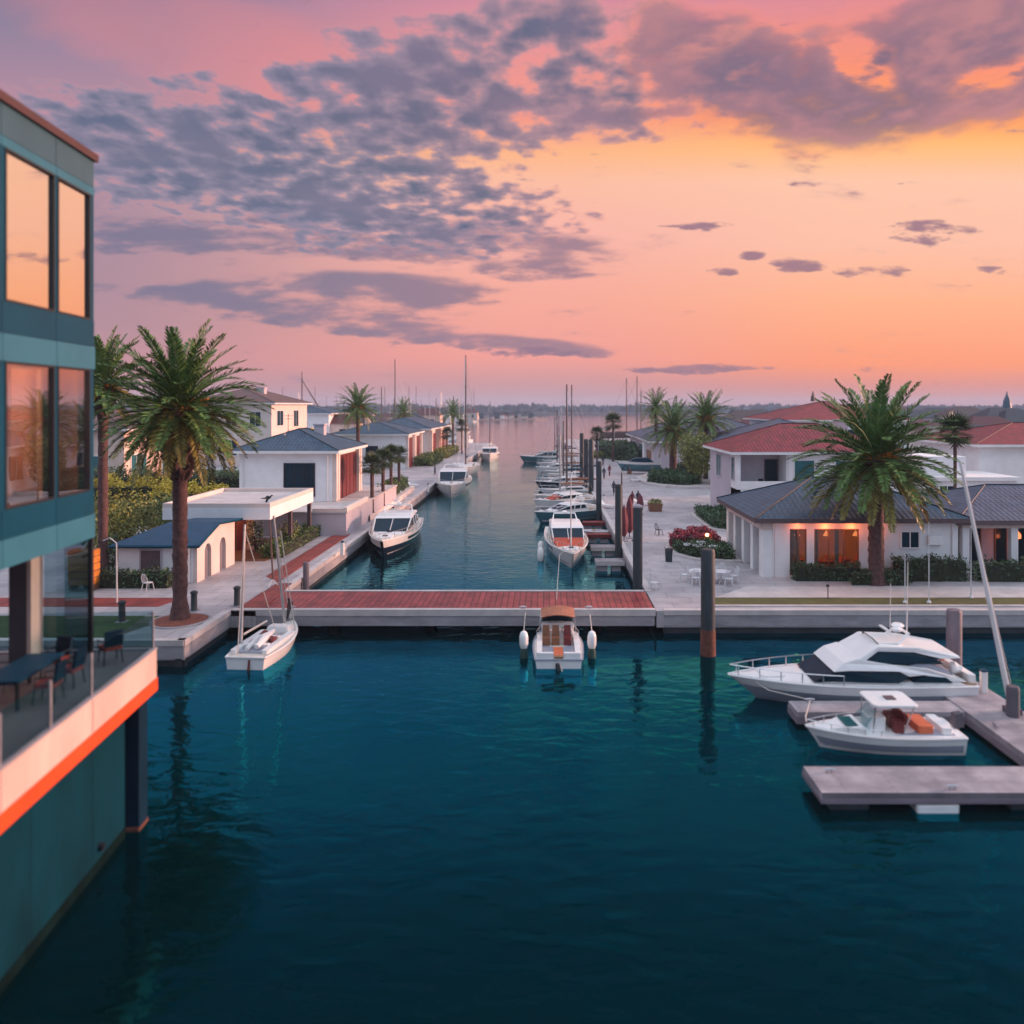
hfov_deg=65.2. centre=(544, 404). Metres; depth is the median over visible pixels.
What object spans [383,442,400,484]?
fan palm
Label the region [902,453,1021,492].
white annex
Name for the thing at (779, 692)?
mooring rope
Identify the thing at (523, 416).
spit house
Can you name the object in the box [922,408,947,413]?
house
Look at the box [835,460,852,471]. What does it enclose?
window
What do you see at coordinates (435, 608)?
footbridge
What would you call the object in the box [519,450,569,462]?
motorboat
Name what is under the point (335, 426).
house
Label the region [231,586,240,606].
bollard
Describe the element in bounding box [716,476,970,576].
tiled restaurant
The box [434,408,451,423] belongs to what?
house
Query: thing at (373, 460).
fan palm
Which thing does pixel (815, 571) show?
hedge
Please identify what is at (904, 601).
verge pole
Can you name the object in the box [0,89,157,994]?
waterside building
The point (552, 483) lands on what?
motorboat
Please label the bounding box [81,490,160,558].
shrub tree
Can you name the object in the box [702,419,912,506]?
red roof house
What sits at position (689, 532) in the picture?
flowers
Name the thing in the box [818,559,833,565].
dining table
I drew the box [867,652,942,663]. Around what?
bridge window
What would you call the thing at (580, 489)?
sailboat
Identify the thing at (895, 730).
console boat
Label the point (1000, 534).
window
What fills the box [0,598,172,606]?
red path
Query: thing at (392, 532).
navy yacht
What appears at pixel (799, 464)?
window
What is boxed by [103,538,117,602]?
thin pole
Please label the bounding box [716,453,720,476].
window
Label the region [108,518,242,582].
arched cottage
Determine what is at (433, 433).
folding door
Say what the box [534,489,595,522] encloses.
motorboat
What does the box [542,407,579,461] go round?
sailboat
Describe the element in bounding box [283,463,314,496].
window
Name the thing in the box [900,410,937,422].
house
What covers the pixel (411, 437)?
folding door
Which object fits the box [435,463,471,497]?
white yacht
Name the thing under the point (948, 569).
hedge
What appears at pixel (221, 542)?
arched door
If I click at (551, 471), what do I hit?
sailboat
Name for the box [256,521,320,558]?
hedge
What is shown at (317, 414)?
white back house
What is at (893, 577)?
hedge
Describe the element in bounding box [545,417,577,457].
sailboat
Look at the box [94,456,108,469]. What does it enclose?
window
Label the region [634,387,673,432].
date palm
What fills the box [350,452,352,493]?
folding door
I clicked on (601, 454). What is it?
hedge
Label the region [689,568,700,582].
garden table
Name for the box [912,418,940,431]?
house
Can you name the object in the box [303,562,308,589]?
piling
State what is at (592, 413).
coast
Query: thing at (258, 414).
window
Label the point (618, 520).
piling
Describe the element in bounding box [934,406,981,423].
house
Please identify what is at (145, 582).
garden chair
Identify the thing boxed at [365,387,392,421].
tall mast yacht
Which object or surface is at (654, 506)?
planter box
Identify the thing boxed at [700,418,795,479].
grey roof house
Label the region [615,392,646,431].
schooner mast
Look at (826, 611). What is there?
quay coping
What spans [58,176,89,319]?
window
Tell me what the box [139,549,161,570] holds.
window
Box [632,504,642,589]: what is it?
piling
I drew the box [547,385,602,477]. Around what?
sailboat
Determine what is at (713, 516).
hedge
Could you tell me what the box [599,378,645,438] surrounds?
sailboat
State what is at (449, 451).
hedge
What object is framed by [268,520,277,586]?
flag pole
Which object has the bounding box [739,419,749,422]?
house
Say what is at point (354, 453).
folding door
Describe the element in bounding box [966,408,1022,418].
house
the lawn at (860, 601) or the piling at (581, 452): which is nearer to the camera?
the lawn at (860, 601)
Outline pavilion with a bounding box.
[162,488,312,560]
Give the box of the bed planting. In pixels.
[672,538,735,558]
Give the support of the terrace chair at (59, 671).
on the waterside building
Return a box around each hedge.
[80,564,172,588]
[94,461,238,492]
[94,469,172,503]
[94,498,153,520]
[149,479,228,523]
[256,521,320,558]
[377,474,409,494]
[413,451,443,465]
[433,444,458,458]
[588,451,607,458]
[594,438,639,460]
[646,466,702,484]
[677,460,700,469]
[693,503,726,528]
[789,560,861,581]
[848,566,913,585]
[889,551,969,581]
[968,553,1023,582]
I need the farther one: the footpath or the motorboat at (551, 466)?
the motorboat at (551, 466)
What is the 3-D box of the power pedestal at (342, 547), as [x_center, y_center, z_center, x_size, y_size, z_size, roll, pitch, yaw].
[-15.200,10.710,60.000,0.300,1.080,0.300,0,0,0]
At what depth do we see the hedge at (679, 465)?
128.59 m
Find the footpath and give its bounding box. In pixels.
[718,586,1023,596]
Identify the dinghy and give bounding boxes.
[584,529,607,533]
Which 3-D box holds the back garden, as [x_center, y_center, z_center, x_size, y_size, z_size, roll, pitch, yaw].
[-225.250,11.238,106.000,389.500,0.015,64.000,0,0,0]
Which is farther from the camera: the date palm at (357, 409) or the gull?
the date palm at (357, 409)
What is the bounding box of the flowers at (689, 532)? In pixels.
[668,525,720,547]
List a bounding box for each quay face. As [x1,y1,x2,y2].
[0,445,490,658]
[564,442,1023,625]
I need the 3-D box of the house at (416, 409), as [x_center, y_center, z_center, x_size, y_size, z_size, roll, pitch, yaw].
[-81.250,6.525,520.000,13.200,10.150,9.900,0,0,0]
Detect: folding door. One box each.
[340,455,341,497]
[342,454,345,497]
[346,453,349,495]
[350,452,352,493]
[353,452,356,492]
[411,437,412,466]
[418,436,419,454]
[433,433,434,451]
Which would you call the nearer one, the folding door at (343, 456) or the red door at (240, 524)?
the red door at (240, 524)
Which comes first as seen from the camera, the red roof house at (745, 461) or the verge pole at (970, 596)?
the verge pole at (970, 596)
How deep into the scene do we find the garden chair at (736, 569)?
50.59 m
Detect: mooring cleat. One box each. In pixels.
[823,767,835,772]
[945,784,958,789]
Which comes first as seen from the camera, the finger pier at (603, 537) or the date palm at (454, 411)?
the finger pier at (603, 537)
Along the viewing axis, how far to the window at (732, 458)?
78.76 m
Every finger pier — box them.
[582,521,604,529]
[586,532,610,542]
[590,544,614,555]
[594,558,624,570]
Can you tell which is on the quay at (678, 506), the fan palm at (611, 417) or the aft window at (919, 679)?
the fan palm at (611, 417)
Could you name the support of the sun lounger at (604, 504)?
on the quay at (678, 506)
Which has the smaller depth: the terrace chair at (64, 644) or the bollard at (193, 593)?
the terrace chair at (64, 644)
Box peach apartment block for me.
[199,387,313,465]
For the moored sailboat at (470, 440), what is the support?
on the water
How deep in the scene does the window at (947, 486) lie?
74.97 m
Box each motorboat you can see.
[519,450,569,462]
[533,492,594,509]
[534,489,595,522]
[535,452,577,473]
[535,469,583,487]
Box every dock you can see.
[787,701,965,723]
[802,766,1023,812]
[943,681,1023,765]
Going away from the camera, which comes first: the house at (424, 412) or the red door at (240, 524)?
the red door at (240, 524)
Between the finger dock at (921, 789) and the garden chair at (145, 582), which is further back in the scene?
the garden chair at (145, 582)
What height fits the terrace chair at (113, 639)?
0.983 m
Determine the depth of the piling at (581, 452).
127.69 m
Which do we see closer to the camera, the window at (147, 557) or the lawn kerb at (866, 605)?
the lawn kerb at (866, 605)
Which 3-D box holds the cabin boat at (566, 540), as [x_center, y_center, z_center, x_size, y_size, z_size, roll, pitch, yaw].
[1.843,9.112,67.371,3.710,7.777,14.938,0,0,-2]
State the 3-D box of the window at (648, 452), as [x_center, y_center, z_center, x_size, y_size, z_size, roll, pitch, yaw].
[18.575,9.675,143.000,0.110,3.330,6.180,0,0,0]
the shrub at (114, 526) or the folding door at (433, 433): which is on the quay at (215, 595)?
the shrub at (114, 526)
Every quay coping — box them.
[0,443,491,645]
[564,439,1023,614]
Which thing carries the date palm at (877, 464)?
on the quay at (678, 506)
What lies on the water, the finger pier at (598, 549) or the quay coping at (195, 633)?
the finger pier at (598, 549)
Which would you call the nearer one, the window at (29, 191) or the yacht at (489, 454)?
the window at (29, 191)
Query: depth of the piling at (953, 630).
35.33 m
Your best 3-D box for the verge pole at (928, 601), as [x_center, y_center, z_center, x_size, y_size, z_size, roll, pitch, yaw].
[21.818,8.950,45.455,0.259,4.600,0.259,0,0,22]
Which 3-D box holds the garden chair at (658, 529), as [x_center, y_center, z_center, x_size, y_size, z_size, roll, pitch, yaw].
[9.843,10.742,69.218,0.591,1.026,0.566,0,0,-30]
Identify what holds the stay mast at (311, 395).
on the marina mole
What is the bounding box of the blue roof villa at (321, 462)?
[229,414,367,501]
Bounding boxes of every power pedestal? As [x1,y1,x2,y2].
[340,540,343,554]
[979,668,987,692]
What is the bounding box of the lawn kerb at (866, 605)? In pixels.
[715,605,1023,606]
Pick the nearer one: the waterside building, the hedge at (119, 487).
the waterside building
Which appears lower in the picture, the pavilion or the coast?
the pavilion
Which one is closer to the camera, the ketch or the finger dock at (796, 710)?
the finger dock at (796, 710)
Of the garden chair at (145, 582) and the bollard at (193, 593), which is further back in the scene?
the garden chair at (145, 582)
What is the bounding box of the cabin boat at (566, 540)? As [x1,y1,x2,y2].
[544,473,587,567]
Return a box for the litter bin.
[665,548,672,561]
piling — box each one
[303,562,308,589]
[580,433,583,476]
[584,439,587,487]
[589,440,593,493]
[596,461,601,520]
[615,484,621,557]
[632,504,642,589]
[700,548,715,656]
[946,608,961,665]
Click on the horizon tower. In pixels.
(1006, 402)
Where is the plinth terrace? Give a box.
[254,485,397,535]
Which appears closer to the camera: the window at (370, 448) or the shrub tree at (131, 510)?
the shrub tree at (131, 510)
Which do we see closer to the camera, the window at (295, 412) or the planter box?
the planter box
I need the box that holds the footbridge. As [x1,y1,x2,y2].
[231,590,655,625]
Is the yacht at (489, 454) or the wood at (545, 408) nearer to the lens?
the yacht at (489, 454)
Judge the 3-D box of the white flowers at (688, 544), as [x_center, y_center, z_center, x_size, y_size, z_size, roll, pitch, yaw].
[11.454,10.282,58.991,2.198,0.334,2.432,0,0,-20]
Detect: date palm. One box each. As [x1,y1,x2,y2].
[93,325,156,570]
[94,318,274,620]
[330,382,382,440]
[385,396,417,420]
[437,396,469,443]
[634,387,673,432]
[642,395,699,469]
[674,389,736,478]
[786,373,963,585]
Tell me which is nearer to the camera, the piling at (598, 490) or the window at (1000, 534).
the window at (1000, 534)
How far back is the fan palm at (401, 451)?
98.82 m
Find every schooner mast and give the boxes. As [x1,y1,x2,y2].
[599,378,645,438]
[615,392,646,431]
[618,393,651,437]
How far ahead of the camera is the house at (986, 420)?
151.03 m
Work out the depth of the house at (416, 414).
298.66 m
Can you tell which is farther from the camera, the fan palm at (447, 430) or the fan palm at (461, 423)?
the fan palm at (461, 423)
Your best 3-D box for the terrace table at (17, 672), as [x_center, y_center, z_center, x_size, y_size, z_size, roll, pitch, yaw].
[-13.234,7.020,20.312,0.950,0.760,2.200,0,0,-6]
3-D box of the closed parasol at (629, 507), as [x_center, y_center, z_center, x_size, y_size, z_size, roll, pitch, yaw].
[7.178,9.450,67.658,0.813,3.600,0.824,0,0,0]
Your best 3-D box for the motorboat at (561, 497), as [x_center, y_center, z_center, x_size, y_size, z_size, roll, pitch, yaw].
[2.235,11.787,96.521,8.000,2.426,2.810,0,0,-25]
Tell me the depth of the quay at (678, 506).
56.08 m
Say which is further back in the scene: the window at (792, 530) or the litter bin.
the litter bin
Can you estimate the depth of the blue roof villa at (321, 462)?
75.90 m
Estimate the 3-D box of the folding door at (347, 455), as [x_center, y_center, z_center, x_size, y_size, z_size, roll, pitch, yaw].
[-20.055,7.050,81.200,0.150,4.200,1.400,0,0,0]
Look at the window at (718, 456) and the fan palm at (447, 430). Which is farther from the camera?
the fan palm at (447, 430)
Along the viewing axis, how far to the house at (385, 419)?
327.03 m
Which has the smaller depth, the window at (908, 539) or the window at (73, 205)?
the window at (73, 205)
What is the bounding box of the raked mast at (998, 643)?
[959,461,1022,715]
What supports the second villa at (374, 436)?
on the quay at (215, 595)
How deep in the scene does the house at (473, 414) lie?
595.50 m
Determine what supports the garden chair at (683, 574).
on the quay at (678, 506)
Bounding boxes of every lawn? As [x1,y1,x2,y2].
[0,616,158,636]
[715,598,1023,604]
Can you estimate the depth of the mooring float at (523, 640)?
39.44 m
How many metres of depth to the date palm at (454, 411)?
214.68 m
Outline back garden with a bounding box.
[110,470,364,526]
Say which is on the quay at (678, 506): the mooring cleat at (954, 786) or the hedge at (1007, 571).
the hedge at (1007, 571)
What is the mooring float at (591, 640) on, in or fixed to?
on the water
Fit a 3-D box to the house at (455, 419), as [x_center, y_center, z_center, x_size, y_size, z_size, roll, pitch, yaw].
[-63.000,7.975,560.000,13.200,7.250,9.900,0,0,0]
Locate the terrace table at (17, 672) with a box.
[0,653,64,710]
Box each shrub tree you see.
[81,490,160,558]
[677,431,714,478]
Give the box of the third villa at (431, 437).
[387,416,449,452]
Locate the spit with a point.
(497, 415)
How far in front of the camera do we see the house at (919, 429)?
169.98 m
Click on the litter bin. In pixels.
(668, 554)
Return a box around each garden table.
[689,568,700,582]
[715,569,729,583]
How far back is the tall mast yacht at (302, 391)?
249.97 m
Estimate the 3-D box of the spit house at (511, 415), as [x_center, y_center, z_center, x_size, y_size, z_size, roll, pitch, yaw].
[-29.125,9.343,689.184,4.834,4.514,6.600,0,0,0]
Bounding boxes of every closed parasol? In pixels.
[622,505,628,541]
[625,495,632,538]
[637,494,643,514]
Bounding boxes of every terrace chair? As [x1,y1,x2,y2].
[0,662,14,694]
[31,658,66,705]
[40,635,72,677]
[56,646,86,688]
[97,629,123,666]
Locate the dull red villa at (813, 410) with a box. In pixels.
[743,391,910,447]
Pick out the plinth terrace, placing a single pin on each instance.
(342, 517)
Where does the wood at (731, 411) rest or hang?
on the quay at (678, 506)
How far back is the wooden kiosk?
48.10 m
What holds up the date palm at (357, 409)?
on the back garden
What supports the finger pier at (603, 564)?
on the water
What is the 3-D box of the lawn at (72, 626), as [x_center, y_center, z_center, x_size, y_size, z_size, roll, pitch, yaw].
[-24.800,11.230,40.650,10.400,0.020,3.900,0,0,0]
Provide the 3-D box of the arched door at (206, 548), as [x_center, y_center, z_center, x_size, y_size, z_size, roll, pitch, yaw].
[-22.220,10.075,52.225,0.040,2.350,1.090,0,0,0]
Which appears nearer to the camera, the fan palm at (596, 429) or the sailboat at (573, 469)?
the sailboat at (573, 469)
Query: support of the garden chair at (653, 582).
on the quay at (678, 506)
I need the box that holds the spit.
[378,410,546,419]
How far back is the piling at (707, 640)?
39.69 m
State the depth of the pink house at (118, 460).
92.00 m
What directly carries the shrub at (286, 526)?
on the quay at (215, 595)
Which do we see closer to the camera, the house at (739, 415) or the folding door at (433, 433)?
the folding door at (433, 433)
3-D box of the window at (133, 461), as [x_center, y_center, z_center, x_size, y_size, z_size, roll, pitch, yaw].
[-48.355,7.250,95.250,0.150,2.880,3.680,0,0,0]
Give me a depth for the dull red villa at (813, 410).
150.11 m
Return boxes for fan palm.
[358,451,383,512]
[374,446,394,505]
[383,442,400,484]
[393,444,409,481]
[440,426,454,446]
[454,418,469,452]
[589,425,604,460]
[603,411,621,460]
[932,410,978,487]
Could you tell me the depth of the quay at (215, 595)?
49.86 m
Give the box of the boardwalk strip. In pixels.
[266,534,349,582]
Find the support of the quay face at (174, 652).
attached to the quay at (215, 595)
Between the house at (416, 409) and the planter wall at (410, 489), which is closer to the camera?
the planter wall at (410, 489)
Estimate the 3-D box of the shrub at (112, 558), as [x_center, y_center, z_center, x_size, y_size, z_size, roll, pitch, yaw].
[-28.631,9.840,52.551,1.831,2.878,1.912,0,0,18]
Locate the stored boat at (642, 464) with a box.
[617,457,660,473]
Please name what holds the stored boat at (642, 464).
on the quay at (678, 506)
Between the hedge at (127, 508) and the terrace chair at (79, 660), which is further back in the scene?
the hedge at (127, 508)
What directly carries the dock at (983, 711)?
on the water
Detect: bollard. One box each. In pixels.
[114,600,128,622]
[190,590,200,611]
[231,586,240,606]
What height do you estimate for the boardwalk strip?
0.026 m
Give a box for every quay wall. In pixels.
[157,455,479,666]
[602,519,1023,632]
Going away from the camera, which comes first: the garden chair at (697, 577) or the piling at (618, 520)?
the garden chair at (697, 577)
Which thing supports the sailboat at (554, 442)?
on the water
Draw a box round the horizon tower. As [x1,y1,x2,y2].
[1002,392,1011,407]
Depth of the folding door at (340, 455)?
78.48 m
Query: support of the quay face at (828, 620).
attached to the quay at (678, 506)
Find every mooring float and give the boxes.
[519,613,527,658]
[587,613,595,658]
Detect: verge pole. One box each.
[903,567,906,602]
[927,545,930,602]
[968,548,972,597]
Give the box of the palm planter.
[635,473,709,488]
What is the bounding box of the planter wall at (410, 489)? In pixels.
[340,486,413,520]
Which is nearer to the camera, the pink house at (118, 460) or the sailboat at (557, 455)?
the pink house at (118, 460)
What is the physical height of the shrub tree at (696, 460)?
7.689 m
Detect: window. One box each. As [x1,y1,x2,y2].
[5,147,54,311]
[5,361,54,509]
[37,366,89,497]
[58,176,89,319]
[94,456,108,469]
[130,453,146,475]
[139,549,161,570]
[225,440,236,455]
[249,412,260,426]
[277,410,283,425]
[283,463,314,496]
[293,410,298,426]
[366,446,377,457]
[639,443,642,456]
[646,449,650,458]
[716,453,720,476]
[731,456,734,479]
[764,459,777,480]
[790,529,805,574]
[794,460,814,479]
[797,654,907,682]
[814,529,858,565]
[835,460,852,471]
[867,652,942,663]
[900,531,919,548]
[904,674,951,682]
[939,485,952,489]
[958,527,980,562]
[994,528,1023,562]
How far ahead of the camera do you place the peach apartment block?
150.13 m
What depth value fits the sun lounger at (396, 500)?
89.67 m
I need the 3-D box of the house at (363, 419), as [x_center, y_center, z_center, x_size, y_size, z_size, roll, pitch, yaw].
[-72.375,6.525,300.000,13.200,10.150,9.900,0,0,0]
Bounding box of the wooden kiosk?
[68,548,99,591]
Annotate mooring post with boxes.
[1006,684,1019,718]
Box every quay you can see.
[0,443,488,659]
[565,438,1023,626]
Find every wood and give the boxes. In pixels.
[124,402,1023,412]
[727,408,983,413]
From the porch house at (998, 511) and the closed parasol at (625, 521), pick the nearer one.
the porch house at (998, 511)
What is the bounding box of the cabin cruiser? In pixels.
[533,555,583,671]
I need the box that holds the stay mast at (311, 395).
[302,380,318,405]
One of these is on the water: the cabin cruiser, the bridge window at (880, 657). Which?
the cabin cruiser
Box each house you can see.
[94,408,196,476]
[307,404,348,432]
[330,414,362,432]
[345,409,371,423]
[371,416,390,422]
[380,413,397,419]
[389,407,408,414]
[391,413,426,419]
[410,407,423,412]
[416,408,442,422]
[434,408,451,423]
[454,411,463,421]
[461,409,477,420]
[508,413,513,418]
[521,414,526,418]
[626,414,748,468]
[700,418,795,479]
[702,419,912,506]
[723,410,763,420]
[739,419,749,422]
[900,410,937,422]
[907,421,931,445]
[909,422,1023,483]
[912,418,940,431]
[920,484,1023,573]
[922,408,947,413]
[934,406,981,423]
[937,416,1010,429]
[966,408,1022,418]
[999,410,1023,421]
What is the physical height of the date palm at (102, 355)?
16.492 m
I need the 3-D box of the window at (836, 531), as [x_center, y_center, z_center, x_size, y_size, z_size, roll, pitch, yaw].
[19.075,9.425,52.560,2.950,2.650,0.360,0,0,0]
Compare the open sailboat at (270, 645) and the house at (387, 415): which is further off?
the house at (387, 415)
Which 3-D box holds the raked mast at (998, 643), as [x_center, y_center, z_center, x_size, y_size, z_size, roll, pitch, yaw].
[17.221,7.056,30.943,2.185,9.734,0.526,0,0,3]
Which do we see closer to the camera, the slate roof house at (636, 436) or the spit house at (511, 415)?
the slate roof house at (636, 436)
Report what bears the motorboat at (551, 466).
on the water
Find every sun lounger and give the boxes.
[392,498,400,505]
[602,501,613,508]
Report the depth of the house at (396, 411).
555.86 m
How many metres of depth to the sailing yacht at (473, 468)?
140.52 m
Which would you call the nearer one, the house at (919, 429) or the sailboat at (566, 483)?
the sailboat at (566, 483)
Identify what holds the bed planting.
on the flower bed kerb at (735, 560)
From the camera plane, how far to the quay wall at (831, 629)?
43.82 m
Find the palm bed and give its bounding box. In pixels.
[149,613,211,628]
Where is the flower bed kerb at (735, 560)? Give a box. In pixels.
[664,543,741,562]
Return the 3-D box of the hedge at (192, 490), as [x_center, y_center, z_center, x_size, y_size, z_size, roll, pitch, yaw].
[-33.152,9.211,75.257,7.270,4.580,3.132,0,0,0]
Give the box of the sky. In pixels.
[0,0,1023,407]
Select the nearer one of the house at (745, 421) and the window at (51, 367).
the window at (51, 367)
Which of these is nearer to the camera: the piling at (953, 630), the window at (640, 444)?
the piling at (953, 630)
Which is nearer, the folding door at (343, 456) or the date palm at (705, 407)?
the folding door at (343, 456)
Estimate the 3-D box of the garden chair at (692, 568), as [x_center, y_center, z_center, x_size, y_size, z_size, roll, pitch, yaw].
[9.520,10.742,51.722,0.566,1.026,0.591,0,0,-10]
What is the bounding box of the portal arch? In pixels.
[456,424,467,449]
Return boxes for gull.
[261,495,272,501]
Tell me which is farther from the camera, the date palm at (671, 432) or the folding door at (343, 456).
the date palm at (671, 432)
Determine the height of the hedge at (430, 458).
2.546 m
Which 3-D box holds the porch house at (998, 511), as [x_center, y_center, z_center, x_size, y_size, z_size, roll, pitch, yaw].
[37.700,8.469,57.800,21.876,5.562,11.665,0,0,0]
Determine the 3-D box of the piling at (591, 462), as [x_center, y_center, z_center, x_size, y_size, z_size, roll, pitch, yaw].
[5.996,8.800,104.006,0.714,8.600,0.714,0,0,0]
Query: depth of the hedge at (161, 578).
49.08 m
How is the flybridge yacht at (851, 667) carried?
on the water
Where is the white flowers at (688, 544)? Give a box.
[683,540,719,547]
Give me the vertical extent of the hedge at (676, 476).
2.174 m
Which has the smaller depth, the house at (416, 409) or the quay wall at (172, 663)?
the quay wall at (172, 663)
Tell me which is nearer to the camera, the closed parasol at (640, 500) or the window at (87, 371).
the window at (87, 371)
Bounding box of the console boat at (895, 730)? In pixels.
[805,691,968,755]
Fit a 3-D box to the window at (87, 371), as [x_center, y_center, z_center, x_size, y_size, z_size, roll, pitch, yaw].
[-13.724,0.740,22.791,0.640,3.620,1.870,0,0,-6]
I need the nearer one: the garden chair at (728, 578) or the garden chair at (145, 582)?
the garden chair at (145, 582)
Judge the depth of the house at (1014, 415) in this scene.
167.25 m
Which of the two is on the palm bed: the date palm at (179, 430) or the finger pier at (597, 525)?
the date palm at (179, 430)
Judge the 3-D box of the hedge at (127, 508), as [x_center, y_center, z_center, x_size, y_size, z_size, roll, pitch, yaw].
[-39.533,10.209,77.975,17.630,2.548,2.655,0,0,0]
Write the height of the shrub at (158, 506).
4.711 m
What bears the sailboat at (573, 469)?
on the water
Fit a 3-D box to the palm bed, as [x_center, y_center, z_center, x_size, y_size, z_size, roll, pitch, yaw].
[-19.010,11.170,41.622,3.000,0.160,3.000,0,0,0]
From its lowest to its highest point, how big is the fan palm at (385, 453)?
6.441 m
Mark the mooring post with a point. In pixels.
(1012, 701)
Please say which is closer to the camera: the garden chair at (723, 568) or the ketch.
the garden chair at (723, 568)
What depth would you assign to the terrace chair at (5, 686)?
20.43 m
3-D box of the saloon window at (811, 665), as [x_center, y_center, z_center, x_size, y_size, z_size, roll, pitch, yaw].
[13.020,11.191,34.200,3.800,0.493,2.760,0,0,0]
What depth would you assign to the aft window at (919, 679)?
32.80 m
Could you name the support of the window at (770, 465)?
in the red roof house at (745, 461)
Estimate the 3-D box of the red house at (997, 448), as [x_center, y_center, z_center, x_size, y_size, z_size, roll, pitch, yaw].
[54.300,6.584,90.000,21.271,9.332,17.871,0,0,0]
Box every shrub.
[87,503,138,546]
[97,533,120,570]
[143,491,172,527]
[245,520,265,551]
[277,519,299,535]
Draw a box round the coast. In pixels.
[376,413,726,413]
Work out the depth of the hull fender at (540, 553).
64.02 m
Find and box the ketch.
[483,404,497,449]
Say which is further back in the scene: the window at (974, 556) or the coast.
the coast
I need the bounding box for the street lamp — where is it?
[621,465,629,507]
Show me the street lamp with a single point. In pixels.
(621, 481)
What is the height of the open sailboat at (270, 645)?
7.510 m
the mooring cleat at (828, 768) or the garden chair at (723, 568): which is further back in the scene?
the garden chair at (723, 568)
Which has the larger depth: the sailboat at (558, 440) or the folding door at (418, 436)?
the sailboat at (558, 440)
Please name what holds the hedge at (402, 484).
in the planter wall at (410, 489)
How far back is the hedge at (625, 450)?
161.63 m
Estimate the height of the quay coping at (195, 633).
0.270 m
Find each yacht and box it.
[293,380,313,404]
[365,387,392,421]
[369,489,422,557]
[377,369,408,419]
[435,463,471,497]
[453,355,479,476]
[479,444,499,461]
[727,564,979,701]
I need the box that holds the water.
[0,414,1023,1023]
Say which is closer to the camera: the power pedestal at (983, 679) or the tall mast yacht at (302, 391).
the power pedestal at (983, 679)
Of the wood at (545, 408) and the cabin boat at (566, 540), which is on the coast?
the wood at (545, 408)
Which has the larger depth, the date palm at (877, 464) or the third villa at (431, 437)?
the third villa at (431, 437)
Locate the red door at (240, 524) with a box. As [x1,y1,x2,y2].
[237,520,244,549]
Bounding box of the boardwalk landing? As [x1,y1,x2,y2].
[238,583,291,607]
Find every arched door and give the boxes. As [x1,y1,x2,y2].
[205,545,207,576]
[220,538,222,568]
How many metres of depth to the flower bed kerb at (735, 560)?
57.90 m
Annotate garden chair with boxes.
[141,574,154,590]
[648,573,659,589]
[654,523,662,534]
[679,565,688,582]
[687,562,696,576]
[691,570,699,585]
[717,563,726,580]
[724,570,733,586]
[728,566,738,583]
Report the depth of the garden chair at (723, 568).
51.60 m
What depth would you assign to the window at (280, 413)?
152.97 m
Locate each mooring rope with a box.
[755,682,804,698]
[805,700,810,722]
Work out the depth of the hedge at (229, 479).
86.75 m
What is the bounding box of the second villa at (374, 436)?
[330,421,424,468]
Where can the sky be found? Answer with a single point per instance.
(762, 202)
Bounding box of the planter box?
[647,498,662,511]
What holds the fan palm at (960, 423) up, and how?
on the quay at (678, 506)
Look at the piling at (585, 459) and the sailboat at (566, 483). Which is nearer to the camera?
the sailboat at (566, 483)
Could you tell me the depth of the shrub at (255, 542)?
60.93 m
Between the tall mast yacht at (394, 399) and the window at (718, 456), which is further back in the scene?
the tall mast yacht at (394, 399)
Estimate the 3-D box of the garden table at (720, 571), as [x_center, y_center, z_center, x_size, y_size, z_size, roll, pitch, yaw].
[11.124,10.875,50.562,1.160,0.790,1.160,0,0,0]
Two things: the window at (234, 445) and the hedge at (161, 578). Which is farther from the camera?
the window at (234, 445)
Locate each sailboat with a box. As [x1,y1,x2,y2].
[225,516,297,670]
[448,396,472,442]
[533,435,593,497]
[536,410,578,465]
[538,384,603,493]
[538,418,576,452]
[541,421,588,480]
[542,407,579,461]
[542,425,579,476]
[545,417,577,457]
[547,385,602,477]
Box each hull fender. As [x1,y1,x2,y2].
[537,542,543,560]
[538,536,543,549]
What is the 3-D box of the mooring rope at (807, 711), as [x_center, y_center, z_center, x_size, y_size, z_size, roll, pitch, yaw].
[10.065,11.745,30.712,0.124,0.237,2.791,0,0,21]
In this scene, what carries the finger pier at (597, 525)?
on the water
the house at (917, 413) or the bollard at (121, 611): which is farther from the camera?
the house at (917, 413)
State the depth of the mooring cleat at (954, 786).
24.73 m

